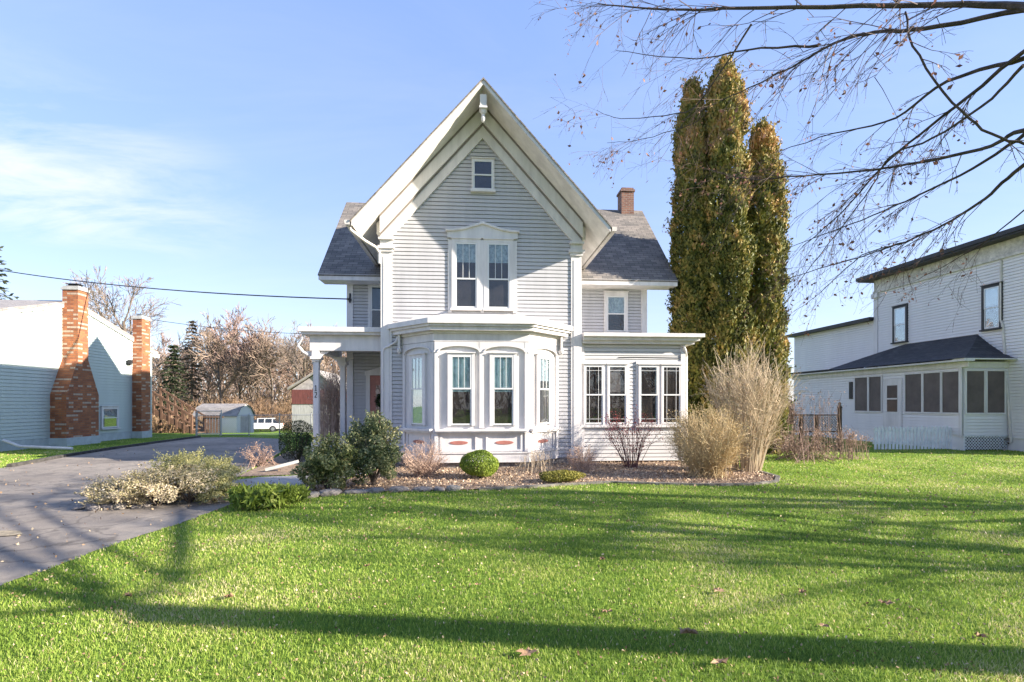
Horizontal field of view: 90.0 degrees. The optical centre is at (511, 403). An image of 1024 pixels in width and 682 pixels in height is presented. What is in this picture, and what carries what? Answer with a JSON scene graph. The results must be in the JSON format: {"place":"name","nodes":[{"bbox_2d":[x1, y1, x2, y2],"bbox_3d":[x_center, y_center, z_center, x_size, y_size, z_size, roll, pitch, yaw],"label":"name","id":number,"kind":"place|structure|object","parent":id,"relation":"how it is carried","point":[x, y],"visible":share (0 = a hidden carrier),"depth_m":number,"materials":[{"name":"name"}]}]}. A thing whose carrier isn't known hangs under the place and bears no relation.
{"place":"outdoors","nodes":[
{"label":"outdoors","id":0,"kind":"place"},
{"bbox_2d":[0,437,284,585],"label":"driveway","id":1,"kind":"structure","parent":0,"point":[52,532],"depth_m":8.32,"materials":[{"name":"asphalt"}]},
{"bbox_2d":[0,530,21,535],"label":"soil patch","id":2,"kind":"object","parent":1,"relation":"on","point":[7,532],"visible":1,"depth_m":6.61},
{"bbox_2d":[71,504,84,509],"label":"edging stone","id":3,"kind":"object","parent":1,"relation":"on","point":[78,507],"visible":0.64,"depth_m":8.13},
{"bbox_2d":[85,504,100,510],"bbox_3d":[-6.636,1.658,8.116,0.285,0.113,0.171,-2,1,19],"label":"edging stone","id":4,"kind":"object","parent":1,"relation":"on","point":[93,507],"visible":0.89,"depth_m":8.05,"materials":[{"name":"stone"}]},
{"bbox_2d":[6,436,200,466],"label":"curb","id":5,"kind":"structure","parent":1,"relation":"on","point":[69,454],"depth_m":17.23,"materials":[{"name":"concrete"}]},
{"bbox_2d":[0,417,1023,681],"bbox_3d":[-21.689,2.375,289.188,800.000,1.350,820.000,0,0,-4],"label":"lawn","id":6,"kind":"structure","parent":0,"point":[510,571],"depth_m":4.83,"materials":[{"name":"plant"}]},
{"bbox_2d":[0,246,18,299],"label":"conifer","id":7,"kind":"object","parent":6,"relation":"on","point":[3,288],"visible":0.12,"depth_m":32.10,"materials":[{"name":"green plant"}]},
{"bbox_2d":[2,439,72,449],"bbox_3d":[-16.951,1.473,18.338,2.091,0.444,0.223,0,0,-15],"label":"downspout extension","id":8,"kind":"object","parent":6,"relation":"on","point":[35,447],"visible":1,"depth_m":18.31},
{"bbox_2d":[0,283,158,451],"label":"neighbour house","id":9,"kind":"structure","parent":6,"relation":"on","point":[74,370],"depth_m":20.70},
{"bbox_2d":[100,406,120,429],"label":"window","id":10,"kind":"structure","parent":9,"relation":"in","point":[109,415],"depth_m":23.36,"materials":[{"name":"glass"}]},
{"bbox_2d":[89,303,132,332],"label":"bare tree","id":11,"kind":"object","parent":6,"relation":"on","point":[128,331],"visible":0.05,"depth_m":66.75,"materials":[{"name":"brown plant"}]},
{"bbox_2d":[61,264,219,374],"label":"bare tree","id":12,"kind":"object","parent":6,"relation":"on","point":[107,296],"visible":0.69,"depth_m":58.58,"materials":[{"name":"brown plant"}]},
{"bbox_2d":[151,344,189,393],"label":"bare tree","id":13,"kind":"object","parent":6,"relation":"on","point":[158,368],"visible":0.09,"depth_m":66.20,"materials":[{"name":"brown plant"}]},
{"bbox_2d":[155,344,192,418],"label":"conifer","id":14,"kind":"object","parent":6,"relation":"on","point":[172,380],"visible":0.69,"depth_m":53.34,"materials":[{"name":"green plant"}]},
{"bbox_2d":[152,331,201,403],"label":"bare tree","id":15,"kind":"object","parent":6,"relation":"on","point":[165,341],"visible":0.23,"depth_m":72.40,"materials":[{"name":"brown plant"}]},
{"bbox_2d":[151,387,223,433],"bbox_3d":[-19.786,0.541,29.099,6.114,2.917,1.405,0,0,-4],"label":"deck stair","id":16,"kind":"object","parent":6,"relation":"on","point":[189,429],"visible":0.69,"depth_m":28.58,"materials":[{"name":"brown wood"}]},
{"bbox_2d":[177,320,209,415],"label":"conifer","id":17,"kind":"object","parent":6,"relation":"on","point":[192,381],"visible":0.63,"depth_m":61.20,"materials":[{"name":"green plant"}]},
{"bbox_2d":[161,308,252,403],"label":"bare tree","id":18,"kind":"object","parent":6,"relation":"on","point":[208,341],"visible":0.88,"depth_m":59.73,"materials":[{"name":"brown plant"}]},
{"bbox_2d":[196,410,221,435],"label":"yard gate","id":19,"kind":"structure","parent":6,"relation":"on","point":[197,413],"depth_m":26.21,"materials":[{"name":"grey metal"}]},
{"bbox_2d":[180,331,243,402],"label":"bare tree","id":20,"kind":"object","parent":6,"relation":"on","point":[214,373],"visible":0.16,"depth_m":76.98,"materials":[{"name":"brown plant"}]},
{"bbox_2d":[200,332,237,395],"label":"bare tree","id":21,"kind":"object","parent":6,"relation":"on","point":[220,371],"visible":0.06,"depth_m":90.92,"materials":[{"name":"brown plant"}]},
{"bbox_2d":[192,404,255,432],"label":"garden shed","id":22,"kind":"structure","parent":6,"relation":"on","point":[241,410],"depth_m":47.17,"materials":[{"name":"white"}]},
{"bbox_2d":[241,416,245,432],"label":"door","id":23,"kind":"structure","parent":22,"relation":"in","point":[243,420],"depth_m":47.54,"materials":[{"name":"paint"}]},
{"bbox_2d":[151,367,300,432],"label":"dry undergrowth","id":24,"kind":"object","parent":6,"relation":"on","point":[170,428],"visible":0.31,"depth_m":63.88,"materials":[{"name":"plant"}]},
{"bbox_2d":[202,313,272,402],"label":"bare tree","id":25,"kind":"object","parent":6,"relation":"on","point":[239,385],"visible":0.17,"depth_m":69.33,"materials":[{"name":"brown plant"}]},
{"bbox_2d":[204,305,285,419],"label":"bare tree","id":26,"kind":"object","parent":6,"relation":"on","point":[246,343],"visible":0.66,"depth_m":60.69,"materials":[{"name":"brown plant"}]},
{"bbox_2d":[195,413,311,435],"bbox_3d":[-13.489,1.155,26.785,5.788,1.290,0.143,0,0,-7],"label":"chain link fence","id":27,"kind":"object","parent":6,"relation":"on","point":[249,432],"visible":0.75,"depth_m":26.73,"materials":[{"name":"grey metal"}]},
{"bbox_2d":[223,479,296,509],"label":"daylily clump","id":28,"kind":"object","parent":6,"relation":"on","point":[267,494],"visible":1,"depth_m":8.05,"materials":[{"name":"green plant"}]},
{"bbox_2d":[222,313,309,417],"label":"bare tree","id":29,"kind":"object","parent":6,"relation":"on","point":[268,349],"visible":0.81,"depth_m":59.10,"materials":[{"name":"brown plant"}]},
{"bbox_2d":[254,418,283,431],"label":"parked car","id":30,"kind":"object","parent":6,"relation":"on","point":[260,422],"visible":0.53,"depth_m":54.58,"materials":[{"name":"paint"}]},
{"bbox_2d":[237,451,308,476],"bbox_3d":[-6.124,1.676,14.865,3.014,0.001,6.296,0,0,-4],"label":"porch bed","id":31,"kind":"object","parent":6,"relation":"on","point":[279,460],"visible":0.29,"depth_m":12.96,"materials":[{"name":"brown soil"}]},
{"bbox_2d":[239,442,278,467],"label":"dead perennial","id":32,"kind":"object","parent":31,"relation":"on","point":[256,459],"visible":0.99,"depth_m":13.82,"materials":[{"name":"brown plant"}]},
{"bbox_2d":[265,460,298,470],"bbox_3d":[-5.661,1.530,12.612,0.766,0.248,0.070,0,0,-20],"label":"downspout pipe","id":33,"kind":"object","parent":31,"relation":"on","point":[282,465],"visible":1,"depth_m":12.58,"materials":[{"name":"metal"}]},
{"bbox_2d":[278,420,312,460],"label":"yew shrub","id":34,"kind":"object","parent":31,"relation":"on","point":[295,447],"visible":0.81,"depth_m":14.37,"materials":[{"name":"green plant"}]},
{"bbox_2d":[306,363,346,442],"bbox_3d":[-6.253,0.045,17.860,1.934,3.314,1.917,0,0,36],"label":"porch shrub","id":35,"kind":"object","parent":31,"relation":"on","point":[330,422],"visible":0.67,"depth_m":17.57,"materials":[{"name":"brown plant"}]},
{"bbox_2d":[263,320,323,383],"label":"bare tree","id":36,"kind":"object","parent":6,"relation":"on","point":[293,361],"visible":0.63,"depth_m":57.33,"materials":[{"name":"brown plant"}]},
{"bbox_2d":[232,465,364,487],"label":"walkway","id":37,"kind":"structure","parent":6,"relation":"on","point":[292,479],"depth_m":11.18,"materials":[{"name":"concrete"}]},
{"bbox_2d":[268,328,329,413],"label":"bare tree","id":38,"kind":"object","parent":6,"relation":"on","point":[288,378],"visible":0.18,"depth_m":76.39,"materials":[{"name":"brown plant"}]},
{"bbox_2d":[289,483,310,503],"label":"daylily clump","id":39,"kind":"object","parent":6,"relation":"on","point":[302,492],"visible":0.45,"depth_m":8.67,"materials":[{"name":"green plant"}]},
{"bbox_2d":[277,320,346,381],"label":"bare tree","id":40,"kind":"object","parent":6,"relation":"on","point":[321,366],"visible":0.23,"depth_m":68.47,"materials":[{"name":"brown plant"}]},
{"bbox_2d":[287,370,346,432],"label":"outbuilding","id":41,"kind":"structure","parent":6,"relation":"on","point":[302,410],"depth_m":44.75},
{"bbox_2d":[294,324,346,373],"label":"bare tree","id":42,"kind":"object","parent":6,"relation":"on","point":[330,358],"visible":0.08,"depth_m":79.43,"materials":[{"name":"brown plant"}]},
{"bbox_2d":[151,353,793,423],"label":"woods","id":43,"kind":"object","parent":6,"relation":"on","point":[230,388],"visible":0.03,"depth_m":109.67,"materials":[{"name":"plant"}]},
{"bbox_2d":[297,77,704,467],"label":"gabled house","id":44,"kind":"structure","parent":6,"relation":"on","point":[492,267],"depth_m":14.12,"materials":[{"name":"grey"}]},
{"bbox_2d":[0,270,347,299],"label":"overhead cable","id":45,"kind":"object","parent":44,"relation":"attached to","point":[184,290],"visible":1,"depth_m":19.25,"materials":[{"name":"rubber"}]},
{"bbox_2d":[151,319,300,333],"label":"overhead cable","id":46,"kind":"object","parent":44,"relation":"attached to","point":[224,328],"visible":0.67,"depth_m":40.40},
{"bbox_2d":[368,285,380,326],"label":"window","id":47,"kind":"structure","parent":44,"relation":"in","point":[374,291],"depth_m":16.88,"materials":[{"name":"plastic"}]},
{"bbox_2d":[370,375,380,421],"bbox_3d":[-4.243,0.203,16.892,0.860,2.235,0.044,0,0,-4],"label":"door","id":48,"kind":"structure","parent":44,"relation":"in","point":[375,381],"depth_m":16.86,"materials":[{"name":"red wood"}]},
{"bbox_2d":[374,394,380,407],"bbox_3d":[-4.238,-0.076,16.838,0.608,0.576,0.173,0,0,-4],"label":"door wreath","id":49,"kind":"object","parent":48,"relation":"attached to","point":[378,403],"depth_m":16.80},
{"bbox_2d":[408,352,426,425],"bbox_3d":[-2.506,-0.370,13.561,0.690,1.900,0.105,0,0,41],"label":"window","id":50,"kind":"structure","parent":44,"relation":"in","point":[417,361],"depth_m":13.56,"materials":[{"name":"glass"}]},
{"bbox_2d":[447,352,475,425],"bbox_3d":[-1.305,-0.370,13.187,0.740,1.900,0.105,0,0,-4],"label":"window","id":51,"kind":"structure","parent":44,"relation":"in","point":[461,365],"depth_m":13.20,"materials":[{"name":"plastic"}]},
{"bbox_2d":[450,237,481,310],"bbox_3d":[-1.261,-3.550,14.075,0.850,2.000,0.140,0,0,-4],"label":"window","id":52,"kind":"structure","parent":44,"relation":"in","point":[466,251],"depth_m":14.10,"materials":[{"name":"glass"}]},
{"bbox_2d":[470,156,495,192],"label":"window","id":53,"kind":"structure","parent":44,"relation":"in","point":[482,167],"depth_m":14.14,"materials":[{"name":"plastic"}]},
{"bbox_2d":[483,238,513,311],"bbox_3d":[-0.371,-3.550,14.142,0.865,2.000,0.140,0,0,-4],"label":"window","id":54,"kind":"structure","parent":44,"relation":"in","point":[498,252],"depth_m":14.17,"materials":[{"name":"plastic"}]},
{"bbox_2d":[489,352,517,425],"bbox_3d":[-0.228,-0.370,13.268,0.740,1.900,0.105,0,0,-4],"label":"window","id":55,"kind":"structure","parent":44,"relation":"in","point":[503,365],"depth_m":13.28,"materials":[{"name":"plastic"}]},
{"bbox_2d":[535,353,553,424],"bbox_3d":[0.872,-0.370,13.812,0.105,1.900,0.710,0,0,41],"label":"window","id":56,"kind":"structure","parent":44,"relation":"in","point":[543,362],"depth_m":13.81,"materials":[{"name":"glass"}]},
{"bbox_2d":[583,363,604,424],"bbox_3d":[2.314,-0.265,14.463,0.626,1.731,0.102,0,0,-4],"label":"window","id":57,"kind":"structure","parent":44,"relation":"in","point":[593,372],"depth_m":14.47,"materials":[{"name":"glass"}]},
{"bbox_2d":[603,291,629,332],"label":"window","id":58,"kind":"structure","parent":44,"relation":"in","point":[615,302],"depth_m":17.47,"materials":[{"name":"glass"}]},
{"bbox_2d":[607,363,627,424],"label":"window","id":59,"kind":"structure","parent":44,"relation":"in","point":[616,372],"depth_m":14.53,"materials":[{"name":"plastic"}]},
{"bbox_2d":[638,363,659,423],"bbox_3d":[3.894,-0.265,14.581,0.634,1.731,0.102,0,0,-4],"label":"window","id":60,"kind":"structure","parent":44,"relation":"in","point":[648,373],"depth_m":14.59,"materials":[{"name":"plastic"}]},
{"bbox_2d":[661,364,682,423],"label":"window","id":61,"kind":"structure","parent":44,"relation":"in","point":[671,374],"depth_m":14.65,"materials":[{"name":"plastic"}]},
{"bbox_2d":[0,446,1023,681],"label":"leaf litter","id":62,"kind":"object","parent":6,"relation":"on","point":[777,680],"visible":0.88,"depth_m":5.15,"materials":[{"name":"plant"}]},
{"bbox_2d":[516,647,537,655],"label":"fallen leaf","id":63,"kind":"object","parent":6,"relation":"on","point":[527,651],"visible":1,"depth_m":3.42,"materials":[{"name":"plant"}]},
{"bbox_2d":[294,460,774,495],"bbox_3d":[0.605,1.678,11.867,10.946,0.001,5.676,0,0,-4],"label":"garden bed","id":64,"kind":"object","parent":6,"relation":"on","point":[613,478],"visible":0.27,"depth_m":11.58,"materials":[{"name":"brown wood"}]},
{"bbox_2d":[305,491,319,498],"bbox_3d":[-3.643,1.659,9.234,0.323,0.120,0.230,0,0,-57],"label":"edging stone","id":65,"kind":"object","parent":64,"relation":"on","point":[315,494],"visible":0.48,"depth_m":9.21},
{"bbox_2d":[289,430,365,489],"bbox_3d":[-3.544,1.113,9.949,1.394,1.228,1.268,0,0,-4],"label":"evergreen shrub","id":66,"kind":"object","parent":64,"relation":"on","point":[325,460],"visible":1,"depth_m":9.74,"materials":[{"name":"green plant"}]},
{"bbox_2d":[319,488,341,496],"bbox_3d":[-3.362,1.653,9.479,0.238,0.126,0.467,4,2,39],"label":"edging stone","id":67,"kind":"object","parent":64,"relation":"on","point":[328,492],"visible":0.9,"depth_m":9.39,"materials":[{"name":"stone"}]},
{"bbox_2d":[342,489,368,494],"bbox_3d":[-2.946,1.667,9.650,0.492,0.089,0.256,-2,0,-15],"label":"edging stone","id":68,"kind":"object","parent":64,"relation":"on","point":[356,491],"visible":0.93,"depth_m":9.56,"materials":[{"name":"stone"}]},
{"bbox_2d":[342,409,404,485],"bbox_3d":[-2.851,0.978,10.494,1.279,1.706,1.217,0,0,-35],"label":"evergreen shrub","id":69,"kind":"object","parent":64,"relation":"on","point":[377,450],"visible":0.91,"depth_m":10.28,"materials":[{"name":"green plant"}]},
{"bbox_2d":[367,487,384,492],"bbox_3d":[-2.590,1.658,9.739,0.370,0.111,0.191,-2,-2,-4],"label":"edging stone","id":70,"kind":"object","parent":64,"relation":"on","point":[376,489],"visible":0.82,"depth_m":9.68,"materials":[{"name":"stone"}]},
{"bbox_2d":[389,486,408,491],"bbox_3d":[-2.171,1.657,9.854,0.383,0.116,0.185,1,4,-13],"label":"edging stone","id":71,"kind":"object","parent":64,"relation":"on","point":[398,488],"visible":0.78,"depth_m":9.79,"materials":[{"name":"stone"}]},
{"bbox_2d":[413,486,431,491],"bbox_3d":[-1.742,1.665,9.927,0.389,0.094,0.231,-2,3,-8],"label":"edging stone","id":72,"kind":"object","parent":64,"relation":"on","point":[421,488],"visible":0.83,"depth_m":9.85,"materials":[{"name":"stone"}]},
{"bbox_2d":[397,438,449,477],"bbox_3d":[-1.993,1.234,11.742,1.378,0.945,1.301,0,0,-4],"label":"barberry","id":73,"kind":"object","parent":64,"relation":"on","point":[421,470],"visible":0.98,"depth_m":11.62,"materials":[{"name":"brown plant"}]},
{"bbox_2d":[446,485,460,490],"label":"edging stone","id":74,"kind":"object","parent":64,"relation":"on","point":[452,487],"visible":0.89,"depth_m":9.93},
{"bbox_2d":[459,449,498,477],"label":"boxwood","id":75,"kind":"object","parent":64,"relation":"on","point":[488,467],"visible":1,"depth_m":11.28,"materials":[{"name":"green plant"}]},
{"bbox_2d":[515,447,554,473],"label":"dry stalks","id":76,"kind":"object","parent":64,"relation":"on","point":[533,458],"visible":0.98,"depth_m":12.51,"materials":[{"name":"beige plant"}]},
{"bbox_2d":[539,470,585,481],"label":"groundcover","id":77,"kind":"object","parent":64,"relation":"on","point":[556,476],"visible":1,"depth_m":10.74,"materials":[{"name":"green plant"}]},
{"bbox_2d":[565,443,605,472],"bbox_3d":[1.694,1.306,12.540,1.090,0.800,0.977,0,0,-28],"label":"barberry","id":78,"kind":"object","parent":64,"relation":"on","point":[580,467],"visible":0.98,"depth_m":12.42,"materials":[{"name":"brown plant"}]},
{"bbox_2d":[597,403,664,467],"bbox_3d":[3.190,0.849,13.425,1.676,1.712,1.550,0,0,34],"label":"winterberry","id":79,"kind":"object","parent":64,"relation":"on","point":[632,452],"visible":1,"depth_m":13.29,"materials":[{"name":"plant"}]},
{"bbox_2d":[657,399,756,479],"bbox_3d":[4.428,0.753,11.745,2.182,1.908,2.114,0,0,13],"label":"forsythia","id":80,"kind":"object","parent":64,"relation":"on","point":[713,457],"visible":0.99,"depth_m":11.47,"materials":[{"name":"beige plant"}]},
{"bbox_2d":[690,331,809,471],"bbox_3d":[5.828,-0.072,12.646,2.602,3.551,2.567,0,0,-25],"label":"vase shrub","id":81,"kind":"object","parent":64,"relation":"on","point":[744,391],"visible":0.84,"depth_m":12.48,"materials":[{"name":"beige plant"}]},
{"bbox_2d":[478,471,779,490],"bbox_3d":[2.973,1.685,10.597,7.225,0.065,1.453,0,0,-20],"label":"bed edging","id":82,"kind":"object","parent":6,"relation":"on","point":[777,478],"visible":0.77,"depth_m":10.55,"materials":[{"name":"stone"}]},
{"bbox_2d":[678,627,697,633],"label":"fallen leaf","id":83,"kind":"object","parent":6,"relation":"on","point":[688,630],"visible":1,"depth_m":3.70,"materials":[{"name":"plant"}]},
{"bbox_2d":[662,71,719,442],"bbox_3d":[6.166,-4.651,17.395,2.098,13.097,2.074,0,0,-31],"label":"arborvitae","id":84,"kind":"object","parent":6,"relation":"on","point":[686,233],"visible":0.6,"depth_m":16.93,"materials":[{"name":"green plant"}]},
{"bbox_2d":[711,658,727,663],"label":"fallen leaf","id":85,"kind":"object","parent":6,"relation":"on","point":[715,661],"visible":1,"depth_m":3.29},
{"bbox_2d":[693,51,764,448],"bbox_3d":[7.042,-4.904,16.977,2.250,13.530,2.354,0,0,-41],"label":"arborvitae","id":86,"kind":"object","parent":6,"relation":"on","point":[734,252],"visible":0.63,"depth_m":16.45,"materials":[{"name":"green plant"}]},
{"bbox_2d":[737,114,796,454],"bbox_3d":[8.609,-3.981,17.510,2.108,11.753,2.199,0,0,-4],"label":"arborvitae","id":87,"kind":"object","parent":6,"relation":"on","point":[766,147],"visible":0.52,"depth_m":16.93,"materials":[{"name":"green plant"}]},
{"bbox_2d":[528,0,1023,350],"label":"shade tree","id":88,"kind":"object","parent":6,"relation":"on","point":[1012,7],"visible":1,"depth_m":7.07,"materials":[{"name":"brown plant"}]},
{"bbox_2d":[782,390,804,450],"bbox_3d":[9.506,0.433,18.194,1.775,2.537,1.930,0,0,16],"label":"dogwood","id":89,"kind":"object","parent":6,"relation":"on","point":[790,416],"visible":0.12,"depth_m":18.06,"materials":[{"name":"brown plant"}]},
{"bbox_2d":[765,422,841,463],"bbox_3d":[8.877,1.108,15.330,2.433,1.198,2.365,0,0,-4],"label":"dogwood","id":90,"kind":"object","parent":6,"relation":"on","point":[795,447],"visible":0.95,"depth_m":15.23,"materials":[{"name":"brown plant"}]},
{"bbox_2d":[783,402,841,449],"bbox_3d":[10.821,0.830,18.461,2.265,1.740,0.162,0,0,-4],"label":"trellis fence","id":91,"kind":"object","parent":6,"relation":"on","point":[839,409],"visible":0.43,"depth_m":18.46,"materials":[{"name":"brown wood"}]},
{"bbox_2d":[789,387,844,455],"bbox_3d":[10.541,0.514,17.730,1.703,2.377,2.259,0,0,35],"label":"tall weed","id":92,"kind":"object","parent":6,"relation":"on","point":[822,421],"visible":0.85,"depth_m":17.54,"materials":[{"name":"brown plant"}]},
{"bbox_2d":[827,426,872,460],"bbox_3d":[10.322,1.180,15.685,1.219,1.047,1.165,0,0,35],"label":"dogwood","id":93,"kind":"object","parent":6,"relation":"on","point":[849,455],"visible":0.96,"depth_m":15.59,"materials":[{"name":"brown plant"}]},
{"bbox_2d":[787,224,1023,451],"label":"farmhouse","id":94,"kind":"object","parent":6,"relation":"on","point":[895,362],"visible":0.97,"depth_m":20.50,"materials":[{"name":"white"}]},
{"bbox_2d":[849,382,852,398],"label":"slit window","id":95,"kind":"structure","parent":94,"relation":"in","point":[850,383],"depth_m":23.81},
{"bbox_2d":[883,378,902,429],"bbox_3d":[15.959,0.060,21.471,0.080,2.160,0.963,0,0,-4],"label":"porch door","id":96,"kind":"structure","parent":94,"relation":"in","point":[892,388],"depth_m":21.44,"materials":[{"name":"white wood"}]},
{"bbox_2d":[890,303,908,343],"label":"window","id":97,"kind":"structure","parent":94,"relation":"in","point":[900,320],"depth_m":23.18,"materials":[{"name":"glass"}]},
{"bbox_2d":[979,281,1003,331],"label":"window","id":98,"kind":"structure","parent":94,"relation":"in","point":[990,292],"depth_m":19.10,"materials":[{"name":"glass"}]},
{"bbox_2d":[873,426,951,448],"bbox_3d":[14.619,1.245,18.682,3.050,0.849,0.057,0,0,-4],"label":"picket fence","id":99,"kind":"object","parent":6,"relation":"on","point":[938,442],"visible":1,"depth_m":18.66,"materials":[{"name":"paint"}]},
{"bbox_2d":[0,0,1023,400],"label":"sky","id":100,"kind":"structure","parent":0,"point":[217,146],"materials":[{"name":"blue"}]},
{"label":"planting island","id":101,"kind":"structure","parent":0,"visible":0},
{"bbox_2d":[100,503,114,509],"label":"edging stone","id":102,"kind":"object","parent":101,"relation":"on","point":[106,506],"visible":0.8,"depth_m":8.14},
{"bbox_2d":[74,469,164,509],"bbox_3d":[-6.451,1.452,8.459,1.171,0.662,1.193,0,0,12],"label":"sedum clump","id":103,"kind":"object","parent":101,"relation":"on","point":[98,492],"visible":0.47,"depth_m":8.22,"materials":[{"name":"beige plant"}]},
{"bbox_2d":[114,502,127,508],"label":"edging stone","id":104,"kind":"object","parent":101,"relation":"on","point":[121,505],"visible":0.81,"depth_m":8.21,"materials":[{"name":"stone"}]},
{"bbox_2d":[130,502,152,508],"bbox_3d":[-6.054,1.674,8.367,0.219,0.095,0.303,0,0,15],"label":"edging stone","id":105,"kind":"object","parent":101,"relation":"on","point":[147,504],"visible":0.75,"depth_m":8.31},
{"bbox_2d":[107,462,198,506],"bbox_3d":[-5.878,1.377,8.440,1.251,0.852,1.451,0,0,10],"label":"sedum clump","id":106,"kind":"object","parent":101,"relation":"on","point":[154,493],"visible":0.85,"depth_m":8.22,"materials":[{"name":"beige plant"}]},
{"bbox_2d":[148,446,214,475],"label":"sedum clump","id":107,"kind":"object","parent":101,"relation":"on","point":[176,460],"visible":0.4,"depth_m":10.77,"materials":[{"name":"green plant"}]},
{"bbox_2d":[140,461,229,503],"bbox_3d":[-5.496,1.353,8.753,1.354,0.772,1.243,0,0,-4],"label":"sedum clump","id":108,"kind":"object","parent":101,"relation":"on","point":[180,479],"visible":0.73,"depth_m":8.51,"materials":[{"name":"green plant"}]},
{"bbox_2d":[174,452,251,481],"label":"sedum clump","id":109,"kind":"object","parent":101,"relation":"on","point":[226,465],"visible":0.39,"depth_m":10.35,"materials":[{"name":"green plant"}]},
{"bbox_2d":[185,464,243,504],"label":"sedum clump","id":110,"kind":"object","parent":101,"relation":"on","point":[222,485],"visible":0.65,"depth_m":8.68,"materials":[{"name":"green plant"}]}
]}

